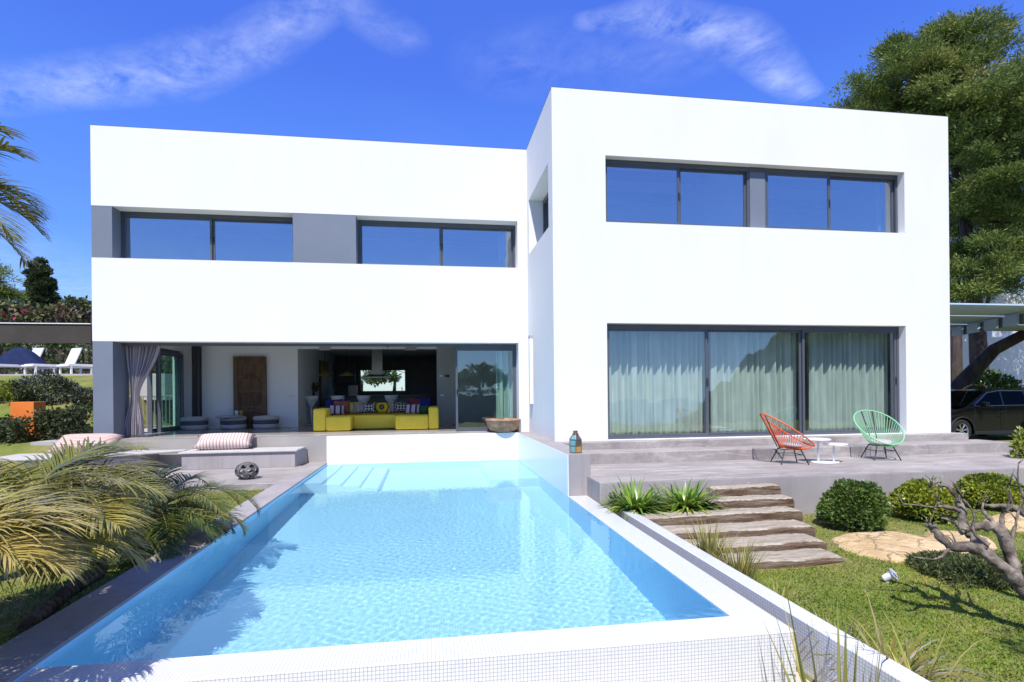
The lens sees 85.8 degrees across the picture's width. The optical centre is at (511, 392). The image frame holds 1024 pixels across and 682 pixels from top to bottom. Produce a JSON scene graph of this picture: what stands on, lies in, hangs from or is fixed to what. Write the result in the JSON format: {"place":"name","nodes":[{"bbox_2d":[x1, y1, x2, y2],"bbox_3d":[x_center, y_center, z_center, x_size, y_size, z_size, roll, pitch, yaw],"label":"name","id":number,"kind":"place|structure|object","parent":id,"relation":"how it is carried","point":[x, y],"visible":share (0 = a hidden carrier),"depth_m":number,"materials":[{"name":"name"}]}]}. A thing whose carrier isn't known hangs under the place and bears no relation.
{"place":"outdoors","nodes":[
{"label":"outdoors","id":0,"kind":"place"},
{"bbox_2d":[0,373,172,399],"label":"terrace","id":1,"kind":"structure","parent":0,"point":[166,384],"depth_m":19.35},
{"bbox_2d":[0,348,54,373],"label":"sun lounger","id":2,"kind":"object","parent":1,"relation":"on","point":[38,351],"visible":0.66,"depth_m":20.06,"materials":[{"name":"plastic"}]},
{"bbox_2d":[0,348,47,364],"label":"cover","id":3,"kind":"object","parent":2,"relation":"on","point":[20,356],"visible":0.83,"depth_m":19.47,"materials":[{"name":"blue fabric"}]},
{"bbox_2d":[21,348,91,373],"bbox_3d":[-16.340,-1.127,19.867,0.690,1.009,1.950,-1,0,23],"label":"sun lounger","id":4,"kind":"object","parent":1,"relation":"on","point":[73,356],"visible":0.74,"depth_m":20.18,"materials":[{"name":"plastic"}]},
{"bbox_2d":[57,364,92,373],"bbox_3d":[-15.245,-1.138,20.032,0.690,1.009,1.950,-1,0,23],"label":"sun lounger","id":5,"kind":"object","parent":1,"relation":"on","point":[71,366],"visible":0.47,"depth_m":19.33,"materials":[{"name":"white paint"}]},
{"bbox_2d":[0,489,263,644],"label":"lawn grass","id":6,"kind":"structure","parent":0,"point":[43,590],"depth_m":5.36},
{"bbox_2d":[31,463,309,494],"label":"pool terrace","id":7,"kind":"structure","parent":0,"point":[265,478],"depth_m":11.43,"materials":[{"name":"concrete"}]},
{"bbox_2d":[0,449,187,473],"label":"daybed","id":8,"kind":"object","parent":7,"relation":"on","point":[131,456],"visible":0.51,"depth_m":12.44,"materials":[{"name":"concrete"}]},
{"bbox_2d":[46,433,124,454],"bbox_3d":[-9.724,1.184,12.590,1.350,0.340,0.620,-1,30,-11],"label":"cushion","id":9,"kind":"object","parent":8,"relation":"on","point":[74,438],"visible":0.49,"depth_m":12.51,"materials":[{"name":"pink fabric"}]},
{"bbox_2d":[178,446,306,469],"bbox_3d":[-6.368,1.568,13.156,2.659,0.410,0.820,-1,0,-9],"label":"daybed","id":10,"kind":"object","parent":7,"relation":"on","point":[260,457],"visible":0.99,"depth_m":12.83,"materials":[{"name":"concrete"}]},
{"bbox_2d":[193,433,254,449],"bbox_3d":[-6.883,1.177,13.200,1.300,0.300,0.500,-1,30,-13],"label":"cushion","id":11,"kind":"object","parent":10,"relation":"on","point":[219,441],"visible":1,"depth_m":13.06,"materials":[{"name":"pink fabric"}]},
{"bbox_2d":[235,462,258,479],"bbox_3d":[-5.396,1.597,11.209,0.450,0.344,0.450,-1,0,-9],"label":"clay lantern","id":12,"kind":"object","parent":7,"relation":"on","point":[245,467],"visible":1,"depth_m":11.11,"materials":[{"name":"grey ceramic"}]},
{"bbox_2d":[324,388,424,403],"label":"kitchen island","id":13,"kind":"structure","parent":0,"point":[402,398],"depth_m":19.98,"materials":[{"name":"metal"}]},
{"bbox_2d":[0,375,1023,681],"bbox_3d":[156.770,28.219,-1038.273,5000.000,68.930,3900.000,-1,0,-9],"label":"ground","id":14,"kind":"structure","parent":0,"point":[6,449],"depth_m":5.62,"materials":[{"name":"plant"}]},
{"bbox_2d":[0,259,31,303],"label":"umbrella pine","id":15,"kind":"object","parent":14,"relation":"on","point":[7,292],"visible":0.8,"depth_m":34.07,"materials":[{"name":"green plant"}]},
{"bbox_2d":[0,410,39,445],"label":"hedge","id":16,"kind":"object","parent":14,"relation":"on","point":[12,430],"visible":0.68,"depth_m":13.26,"materials":[{"name":"green plant"}]},
{"bbox_2d":[0,122,54,268],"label":"tall palm","id":17,"kind":"object","parent":14,"relation":"on","point":[11,193],"visible":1,"depth_m":4.81,"materials":[{"name":"green plant"}]},
{"bbox_2d":[10,402,45,440],"bbox_3d":[-12.330,0.752,14.043,0.525,1.015,0.450,-1,0,-9],"label":"planter","id":18,"kind":"object","parent":14,"relation":"on","point":[18,409],"visible":0.45,"depth_m":13.84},
{"bbox_2d":[0,379,57,401],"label":"garden bush","id":19,"kind":"object","parent":14,"relation":"on","point":[5,393],"visible":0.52,"depth_m":16.40,"materials":[{"name":"green plant"}]},
{"bbox_2d":[20,256,61,310],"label":"cypress tree","id":20,"kind":"object","parent":14,"relation":"on","point":[40,284],"visible":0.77,"depth_m":41.43,"materials":[{"name":"green plant"}]},
{"bbox_2d":[8,371,79,404],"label":"garden bush","id":21,"kind":"object","parent":14,"relation":"on","point":[63,385],"visible":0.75,"depth_m":16.43,"materials":[{"name":"green plant"}]},
{"bbox_2d":[0,294,92,349],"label":"tall hedge","id":22,"kind":"object","parent":14,"relation":"on","point":[13,312],"visible":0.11,"depth_m":28.00,"materials":[{"name":"green plant"}]},
{"bbox_2d":[0,323,92,342],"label":"canopy","id":23,"kind":"object","parent":14,"relation":"on","point":[45,332],"visible":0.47,"depth_m":13.54,"materials":[{"name":"metal"}]},
{"bbox_2d":[0,468,103,586],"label":"date palm","id":24,"kind":"object","parent":14,"relation":"on","point":[29,556],"visible":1,"depth_m":3.08,"materials":[{"name":"green plant"}]},
{"bbox_2d":[26,402,92,440],"bbox_3d":[-11.482,0.903,14.198,1.384,1.316,1.300,-1,0,-9],"label":"dark hedge","id":25,"kind":"object","parent":14,"relation":"on","point":[58,422],"visible":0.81,"depth_m":13.91,"materials":[{"name":"green plant"}]},
{"bbox_2d":[67,385,92,404],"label":"garden bush","id":26,"kind":"object","parent":14,"relation":"on","point":[75,395],"visible":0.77,"depth_m":16.57,"materials":[{"name":"green plant"}]},
{"bbox_2d":[0,343,172,373],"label":"ivy hedge","id":27,"kind":"object","parent":14,"relation":"on","point":[53,356],"visible":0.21,"depth_m":22.95,"materials":[{"name":"green plant"}]},
{"bbox_2d":[0,436,176,631],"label":"date palm","id":28,"kind":"object","parent":14,"relation":"on","point":[107,520],"visible":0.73,"depth_m":4.29,"materials":[{"name":"green plant"}]},
{"bbox_2d":[129,395,172,427],"bbox_3d":[-12.122,0.661,18.196,2.680,1.092,0.044,-1,0,-9],"label":"railing","id":29,"kind":"object","parent":14,"relation":"on","point":[166,425],"visible":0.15,"depth_m":18.27,"materials":[{"name":"metal"}]},
{"bbox_2d":[56,459,262,573],"bbox_3d":[-4.027,1.323,6.355,2.087,1.276,2.116,-1,0,-9],"label":"date palm","id":30,"kind":"object","parent":14,"relation":"on","point":[158,536],"visible":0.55,"depth_m":6.17,"materials":[{"name":"green plant"}]},
{"bbox_2d":[361,370,404,390],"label":"neighbour house","id":31,"kind":"structure","parent":14,"relation":"on","point":[400,384],"depth_m":48.17,"materials":[{"name":"white paint"}]},
{"bbox_2d":[361,370,404,390],"bbox_3d":[-7.593,-1.188,36.168,4.763,4.625,2.781,-1,0,-9],"label":"garden tree","id":32,"kind":"object","parent":14,"relation":"on","point":[395,378],"visible":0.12,"depth_m":35.46,"materials":[{"name":"green plant"}]},
{"bbox_2d":[0,432,929,681],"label":"swimming pool","id":33,"kind":"structure","parent":14,"relation":"in","point":[730,647],"depth_m":3.93,"materials":[{"name":"tile"}]},
{"bbox_2d":[39,459,727,667],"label":"water","id":34,"kind":"structure","parent":33,"relation":"in","point":[338,555],"depth_m":5.33,"materials":[{"name":"liquid"}]},
{"bbox_2d":[569,430,581,453],"bbox_3d":[1.092,0.849,9.467,0.229,0.385,0.234,-1,0,-9],"label":"lantern","id":35,"kind":"object","parent":33,"relation":"on","point":[575,443],"visible":1,"depth_m":9.40,"materials":[{"name":"glass"}]},
{"bbox_2d":[90,87,950,466],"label":"house","id":36,"kind":"structure","parent":14,"relation":"on","point":[292,259],"depth_m":13.33,"materials":[{"name":"white paint"}]},
{"bbox_2d":[125,346,160,436],"bbox_3d":[-9.206,-0.316,13.775,0.852,2.850,0.176,-1,0,-9],"label":"curtain","id":37,"kind":"object","parent":36,"relation":"hanging from","point":[141,360],"visible":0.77,"depth_m":13.73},
{"bbox_2d":[147,348,178,432],"bbox_3d":[-10.281,-0.060,16.275,0.120,2.420,1.750,-1,0,-9],"label":"sliding door","id":38,"kind":"structure","parent":36,"relation":"in","point":[150,429],"depth_m":15.47,"materials":[{"name":"metal"}]},
{"bbox_2d":[156,350,183,432],"bbox_3d":[-10.154,-0.022,16.370,0.120,2.340,1.500,-1,0,-9],"label":"sliding door","id":39,"kind":"structure","parent":36,"relation":"in","point":[159,429],"depth_m":15.96,"materials":[{"name":"metal"}]},
{"bbox_2d":[180,416,208,429],"bbox_3d":[-9.708,0.943,16.840,0.770,0.402,0.770,-1,0,-9],"label":"pouf","id":40,"kind":"object","parent":36,"relation":"on","point":[195,423],"visible":0.98,"depth_m":16.54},
{"bbox_2d":[191,346,201,415],"bbox_3d":[-9.751,-0.320,17.047,0.286,2.870,0.195,-1,0,-9],"label":"window","id":41,"kind":"structure","parent":36,"relation":"hanging from","point":[196,380],"depth_m":17.02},
{"bbox_2d":[121,211,292,259],"bbox_3d":[-7.581,-3.846,13.891,4.120,1.240,0.120,-1,0,-9],"label":"window","id":42,"kind":"structure","parent":36,"relation":"in","point":[124,214],"depth_m":13.82,"materials":[{"name":"metal"}]},
{"bbox_2d":[219,416,246,428],"bbox_3d":[-8.606,0.933,17.006,0.770,0.402,0.770,-1,0,-9],"label":"pouf","id":43,"kind":"object","parent":36,"relation":"on","point":[236,423],"visible":0.81,"depth_m":16.71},
{"bbox_2d":[233,356,266,427],"bbox_3d":[-8.295,-0.001,17.423,0.977,2.264,0.150,-1,0,-9],"label":"carved door","id":44,"kind":"structure","parent":36,"relation":"on","point":[250,387],"depth_m":17.42,"materials":[{"name":"brown wood"}]},
{"bbox_2d":[253,415,279,428],"bbox_3d":[-7.655,0.924,17.149,0.770,0.402,0.770,-1,0,-9],"label":"pouf","id":45,"kind":"object","parent":36,"relation":"on","point":[266,422],"visible":1,"depth_m":16.84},
{"bbox_2d":[319,360,328,405],"bbox_3d":[-7.480,-0.352,21.931,0.080,1.750,1.600,-1,0,-9],"label":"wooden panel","id":46,"kind":"object","parent":36,"relation":"attached to","point":[324,385],"visible":0.76,"depth_m":21.55,"materials":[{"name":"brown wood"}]},
{"bbox_2d":[313,406,438,430],"bbox_3d":[-3.955,0.740,16.448,3.466,0.660,1.850,-1,0,-9],"label":"sofa","id":47,"kind":"object","parent":36,"relation":"on","point":[323,419],"visible":0.82,"depth_m":15.73,"materials":[{"name":"yellow fabric"}]},
{"bbox_2d":[372,402,391,412],"bbox_3d":[-3.976,0.470,16.835,0.600,0.360,0.150,-1,-20,-9],"label":"cushion","id":48,"kind":"object","parent":47,"relation":"on","point":[382,407],"visible":0.88,"depth_m":16.77,"materials":[{"name":"fabric"}]},
{"bbox_2d":[362,350,392,378],"bbox_3d":[-4.982,-1.084,20.387,1.040,1.134,0.800,-1,0,-9],"label":"range hood","id":49,"kind":"object","parent":36,"relation":"hanging from","point":[377,364],"visible":0.86,"depth_m":20.23,"materials":[{"name":"metal"}]},
{"bbox_2d":[358,367,406,392],"bbox_3d":[-5.904,-0.554,25.212,2.166,1.187,0.120,-1,0,-9],"label":"window","id":50,"kind":"structure","parent":36,"relation":"in","point":[359,368],"depth_m":25.17,"materials":[{"name":"metal"}]},
{"bbox_2d":[332,361,436,415],"bbox_3d":[-5.675,-0.144,24.786,4.940,2.500,0.670,-1,0,-9],"label":"kitchen cabinet","id":51,"kind":"object","parent":36,"relation":"on","point":[423,377],"visible":0.63,"depth_m":24.74,"materials":[{"name":"wood"}]},
{"bbox_2d":[358,220,514,267],"bbox_3d":[-1.975,-3.899,14.736,4.160,1.240,0.120,-1,0,-9],"label":"window","id":52,"kind":"structure","parent":36,"relation":"in","point":[373,223],"depth_m":14.69,"materials":[{"name":"metal"}]},
{"bbox_2d":[455,347,516,431],"bbox_3d":[-0.701,-0.092,14.943,1.650,2.278,0.120,-1,0,-9],"label":"sliding door","id":53,"kind":"structure","parent":36,"relation":"in","point":[513,349],"depth_m":14.88,"materials":[{"name":"metal"}]},
{"bbox_2d":[485,418,520,431],"bbox_3d":[-0.235,0.875,14.566,0.940,0.335,0.940,-1,0,-9],"label":"planter bowl","id":54,"kind":"object","parent":36,"relation":"on","point":[502,424],"visible":1,"depth_m":14.23,"materials":[{"name":"ceramic"}]},
{"bbox_2d":[496,351,512,417],"bbox_3d":[-0.172,-0.386,15.294,0.559,2.820,0.226,-1,0,-9],"label":"curtain","id":55,"kind":"object","parent":36,"relation":"hanging from","point":[504,391],"visible":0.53,"depth_m":15.29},
{"bbox_2d":[498,231,510,267],"bbox_3d":[-0.163,-4.047,15.349,0.439,2.200,0.172,-1,0,-9],"label":"curtain","id":56,"kind":"object","parent":36,"relation":"hanging from","point":[504,249],"visible":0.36,"depth_m":15.33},
{"bbox_2d":[543,193,548,233],"bbox_3d":[1.052,-4.318,13.281,0.120,1.400,2.380,-1,0,-9],"label":"window","id":57,"kind":"structure","parent":36,"relation":"in","point":[545,202],"depth_m":14.35,"materials":[{"name":"metal"}]},
{"bbox_2d":[609,331,704,434],"bbox_3d":[3.291,-0.394,12.651,2.419,2.770,0.230,-1,0,-9],"label":"curtain","id":58,"kind":"object","parent":36,"relation":"hanging from","point":[656,382],"visible":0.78,"depth_m":12.66,"materials":[{"name":"fabric"}]},
{"bbox_2d":[605,159,749,226],"bbox_3d":[3.683,-4.388,12.323,3.460,1.430,0.120,-1,0,-9],"label":"window","id":59,"kind":"structure","parent":36,"relation":"in","point":[679,167],"depth_m":12.32,"materials":[{"name":"metal"}]},
{"bbox_2d":[710,332,795,432],"bbox_3d":[5.722,-0.417,13.012,2.208,2.770,0.238,-1,0,-9],"label":"curtain","id":60,"kind":"object","parent":36,"relation":"hanging from","point":[752,375],"visible":0.74,"depth_m":12.99,"materials":[{"name":"fabric"}]},
{"bbox_2d":[607,324,899,438],"bbox_3d":[5.606,-0.261,12.607,7.270,2.520,0.120,-1,0,-9],"label":"sliding door","id":61,"kind":"structure","parent":36,"relation":"in","point":[800,330],"depth_m":12.63,"materials":[{"name":"metal"}]},
{"bbox_2d":[765,168,897,232],"bbox_3d":[7.461,-4.424,12.892,3.440,1.430,0.120,-1,0,-9],"label":"window","id":62,"kind":"structure","parent":36,"relation":"in","point":[892,179],"depth_m":12.87,"materials":[{"name":"metal"}]},
{"bbox_2d":[806,333,887,430],"bbox_3d":[8.146,-0.440,13.386,2.084,2.770,0.226,-1,0,-9],"label":"curtain","id":63,"kind":"object","parent":36,"relation":"hanging from","point":[847,376],"visible":0.81,"depth_m":13.36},
{"bbox_2d":[876,182,889,231],"bbox_3d":[9.227,-4.536,13.637,0.429,2.200,0.152,-1,0,-9],"label":"curtain","id":64,"kind":"object","parent":36,"relation":"hanging from","point":[882,207],"visible":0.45,"depth_m":13.60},
{"bbox_2d":[640,504,705,513],"bbox_3d":[2.568,2.003,8.449,1.640,0.450,0.630,-1,0,-9],"label":"planting bed","id":65,"kind":"object","parent":14,"relation":"on","point":[664,510],"depth_m":8.35,"materials":[{"name":"soil"}]},
{"bbox_2d":[592,474,679,520],"bbox_3d":[1.885,1.593,8.292,1.394,0.660,1.388,-1,0,-9],"label":"agapanthus","id":66,"kind":"object","parent":65,"relation":"on","point":[635,501],"visible":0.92,"depth_m":8.22,"materials":[{"name":"green plant"}]},
{"bbox_2d":[643,477,730,519],"bbox_3d":[2.657,1.574,8.423,1.389,0.696,1.378,-1,0,-43],"label":"agapanthus","id":67,"kind":"object","parent":65,"relation":"on","point":[687,500],"visible":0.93,"depth_m":8.23,"materials":[{"name":"green plant"}]},
{"bbox_2d":[706,483,780,496],"bbox_3d":[3.698,1.587,8.795,1.135,0.217,0.284,-1,0,-9],"label":"timber sleeper","id":68,"kind":"object","parent":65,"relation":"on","point":[755,489],"visible":0.67,"depth_m":8.69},
{"bbox_2d":[701,494,793,509],"bbox_3d":[3.622,1.709,8.456,1.349,0.215,0.352,-1,0,-9],"label":"timber sleeper","id":69,"kind":"object","parent":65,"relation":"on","point":[752,501],"visible":0.77,"depth_m":8.33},
{"bbox_2d":[677,514,740,562],"bbox_3d":[2.250,1.741,6.302,0.858,0.660,0.860,-1,0,29],"label":"reed clump","id":70,"kind":"object","parent":14,"relation":"on","point":[705,544],"visible":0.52,"depth_m":6.36,"materials":[{"name":"green plant"}]},
{"bbox_2d":[640,506,802,525],"bbox_3d":[3.030,1.829,7.992,2.380,0.226,0.372,-1,0,-9],"label":"timber sleeper","id":71,"kind":"object","parent":14,"relation":"on","point":[737,515],"visible":0.71,"depth_m":7.87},
{"bbox_2d":[661,519,814,539],"bbox_3d":[3.014,1.924,7.564,2.220,0.195,0.454,-1,0,-9],"label":"timber sleeper","id":72,"kind":"object","parent":14,"relation":"on","point":[765,528],"visible":0.62,"depth_m":7.47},
{"bbox_2d":[708,530,774,578],"bbox_3d":[2.372,1.769,5.830,0.851,0.602,0.808,-1,0,-30],"label":"reed clump","id":73,"kind":"object","parent":14,"relation":"on","point":[739,564],"visible":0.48,"depth_m":5.85,"materials":[{"name":"green plant"}]},
{"bbox_2d":[684,533,826,553],"bbox_3d":[2.994,2.001,7.100,2.040,0.203,0.444,-1,0,-9],"label":"timber sleeper","id":74,"kind":"object","parent":14,"relation":"on","point":[784,542],"visible":0.41,"depth_m":7.03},
{"bbox_2d":[560,432,968,449],"bbox_3d":[5.782,1.300,12.277,9.690,0.595,0.440,-1,0,-9],"label":"terrace step","id":75,"kind":"object","parent":14,"relation":"on","point":[677,443],"visible":0.24,"depth_m":11.96,"materials":[{"name":"concrete"}]},
{"bbox_2d":[720,548,844,568],"bbox_3d":[3.022,2.073,6.655,1.920,0.218,0.433,-1,0,-9],"label":"timber sleeper","id":76,"kind":"object","parent":14,"relation":"on","point":[799,558],"visible":0.44,"depth_m":6.58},
{"bbox_2d":[763,573,813,604],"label":"reed clump","id":77,"kind":"object","parent":14,"relation":"on","point":[784,594],"visible":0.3,"depth_m":5.29,"materials":[{"name":"green plant"}]},
{"bbox_2d":[587,448,1023,513],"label":"terrace","id":78,"kind":"structure","parent":14,"relation":"on","point":[804,492],"depth_m":9.12,"materials":[{"name":"concrete"}]},
{"bbox_2d":[582,439,1010,463],"bbox_3d":[6.036,1.375,11.840,10.060,0.440,0.780,-1,0,-9],"label":"terrace step","id":79,"kind":"object","parent":78,"relation":"on","point":[646,455],"visible":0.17,"depth_m":11.46,"materials":[{"name":"concrete"}]},
{"bbox_2d":[755,576,891,681],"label":"flax plant","id":80,"kind":"object","parent":14,"relation":"on","point":[800,670],"visible":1,"depth_m":3.58,"materials":[{"name":"green plant"}]},
{"bbox_2d":[814,477,892,531],"bbox_3d":[5.032,1.669,8.149,1.026,0.816,0.957,-1,0,-41],"label":"round bush","id":81,"kind":"object","parent":14,"relation":"on","point":[849,499],"visible":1,"depth_m":7.93,"materials":[{"name":"green plant"}]},
{"bbox_2d":[756,504,1023,579],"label":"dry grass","id":82,"kind":"structure","parent":14,"relation":"on","point":[832,531],"depth_m":7.89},
{"bbox_2d":[788,584,1004,681],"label":"reed clump","id":83,"kind":"object","parent":14,"relation":"on","point":[918,665],"visible":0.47,"depth_m":3.85,"materials":[{"name":"green plant"}]},
{"bbox_2d":[809,609,987,681],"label":"reed clump","id":84,"kind":"object","parent":14,"relation":"on","point":[908,664],"visible":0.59,"depth_m":3.66,"materials":[{"name":"green plant"}]},
{"bbox_2d":[829,531,968,562],"bbox_3d":[4.951,2.023,7.217,1.546,0.174,1.304,-1,0,-9],"label":"rock","id":85,"kind":"object","parent":14,"relation":"on","point":[885,545],"visible":0.57,"depth_m":7.06,"materials":[{"name":"stone"}]},
{"bbox_2d":[819,0,1023,387],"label":"pine tree","id":86,"kind":"object","parent":14,"relation":"on","point":[944,59],"visible":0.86,"depth_m":24.69,"materials":[{"name":"green plant"}]},
{"bbox_2d":[886,477,958,523],"bbox_3d":[6.422,1.682,8.575,0.935,0.728,0.954,-1,0,-9],"label":"round bush","id":87,"kind":"object","parent":14,"relation":"on","point":[914,491],"visible":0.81,"depth_m":8.36,"materials":[{"name":"green plant"}]},
{"bbox_2d":[904,549,993,576],"bbox_3d":[5.029,1.971,6.356,0.974,0.351,0.785,-1,0,-9],"label":"ground shrub","id":88,"kind":"object","parent":14,"relation":"on","point":[913,562],"visible":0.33,"depth_m":6.33,"materials":[{"name":"green plant"}]},
{"bbox_2d":[950,335,962,383],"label":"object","id":89,"kind":"object","parent":14,"relation":"on","point":[956,357],"visible":0.19,"depth_m":23.54,"materials":[{"name":"brown wood"}]},
{"bbox_2d":[890,55,1023,302],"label":"pine tree","id":90,"kind":"object","parent":14,"relation":"on","point":[954,225],"visible":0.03,"depth_m":36.47,"materials":[{"name":"green plant"}]},
{"bbox_2d":[893,460,1023,599],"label":"gnarled tree","id":91,"kind":"object","parent":14,"relation":"on","point":[1010,569],"visible":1,"depth_m":4.90,"materials":[{"name":"grey plant"}]},
{"bbox_2d":[923,530,996,548],"bbox_3d":[5.981,2.031,7.407,0.842,0.203,1.036,-1,0,42],"label":"rock","id":92,"kind":"object","parent":14,"relation":"on","point":[958,537],"visible":0.2,"depth_m":7.38,"materials":[{"name":"stone"}]},
{"bbox_2d":[916,548,1023,590],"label":"ground shrub","id":93,"kind":"object","parent":14,"relation":"on","point":[982,566],"visible":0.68,"depth_m":5.90,"materials":[{"name":"green plant"}]},
{"bbox_2d":[950,303,1023,336],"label":"pergola","id":94,"kind":"object","parent":14,"relation":"on","point":[967,318],"visible":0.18,"depth_m":15.69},
{"bbox_2d":[950,257,1023,389],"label":"leaning pine","id":95,"kind":"object","parent":14,"relation":"on","point":[968,376],"visible":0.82,"depth_m":20.35,"materials":[{"name":"brown plant"}]},
{"bbox_2d":[951,389,1023,438],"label":"parked car","id":96,"kind":"object","parent":14,"relation":"on","point":[982,412],"visible":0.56,"depth_m":15.75,"materials":[{"name":"black paint"}]},
{"bbox_2d":[952,293,1023,336],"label":"neighbour house","id":97,"kind":"structure","parent":14,"relation":"on","point":[1008,298],"depth_m":35.90,"materials":[{"name":"white paint"}]},
{"bbox_2d":[953,471,1023,507],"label":"round bush","id":98,"kind":"object","parent":14,"relation":"on","point":[975,486],"visible":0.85,"depth_m":8.98,"materials":[{"name":"green plant"}]},
{"bbox_2d":[961,42,1023,295],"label":"pine tree","id":99,"kind":"object","parent":14,"relation":"on","point":[1012,284],"visible":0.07,"depth_m":30.74,"materials":[{"name":"green plant"}]},
{"bbox_2d":[962,337,1023,386],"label":"boundary wall","id":100,"kind":"structure","parent":14,"relation":"on","point":[1009,361],"depth_m":34.40,"materials":[{"name":"white paint"}]},
{"bbox_2d":[972,368,1023,388],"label":"garden bush","id":101,"kind":"object","parent":14,"relation":"on","point":[994,378],"visible":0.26,"depth_m":21.02,"materials":[{"name":"green plant"}]},
{"bbox_2d":[982,512,1023,532],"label":"rock","id":102,"kind":"object","parent":14,"relation":"on","point":[1009,521],"visible":0.28,"depth_m":8.03,"materials":[{"name":"stone"}]},
{"bbox_2d":[1007,426,1023,458],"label":"yellow shrub","id":103,"kind":"object","parent":14,"relation":"on","point":[1017,445],"visible":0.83,"depth_m":11.17,"materials":[{"name":"green plant"}]},
{"bbox_2d":[0,0,1023,311],"label":"sky","id":104,"kind":"structure","parent":0,"point":[477,73],"materials":[{"name":"blue"}]},
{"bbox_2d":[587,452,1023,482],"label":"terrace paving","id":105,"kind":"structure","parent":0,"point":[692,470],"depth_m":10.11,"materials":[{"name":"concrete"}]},
{"bbox_2d":[759,413,814,464],"bbox_3d":[5.328,0.889,10.663,0.990,0.988,0.846,-1,0,3],"label":"string chair","id":106,"kind":"object","parent":105,"relation":"on","point":[771,432],"visible":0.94,"depth_m":10.52,"materials":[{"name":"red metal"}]},
{"bbox_2d":[803,438,847,463],"bbox_3d":[6.117,1.139,10.752,0.790,0.462,0.489,-1,0,10],"label":"side table","id":107,"kind":"object","parent":105,"relation":"on","point":[831,444],"visible":0.95,"depth_m":10.70,"materials":[{"name":"white paint"}]},
{"bbox_2d":[853,410,904,459],"bbox_3d":[7.489,0.868,11.225,0.846,0.988,0.990,-1,0,5],"label":"string chair","id":108,"kind":"object","parent":105,"relation":"on","point":[864,434],"visible":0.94,"depth_m":11.34,"materials":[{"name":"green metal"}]},
{"bbox_2d":[749,509,1023,681],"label":"lawn grass","id":109,"kind":"structure","parent":0,"point":[958,608],"depth_m":5.32,"materials":[{"name":"plant"}]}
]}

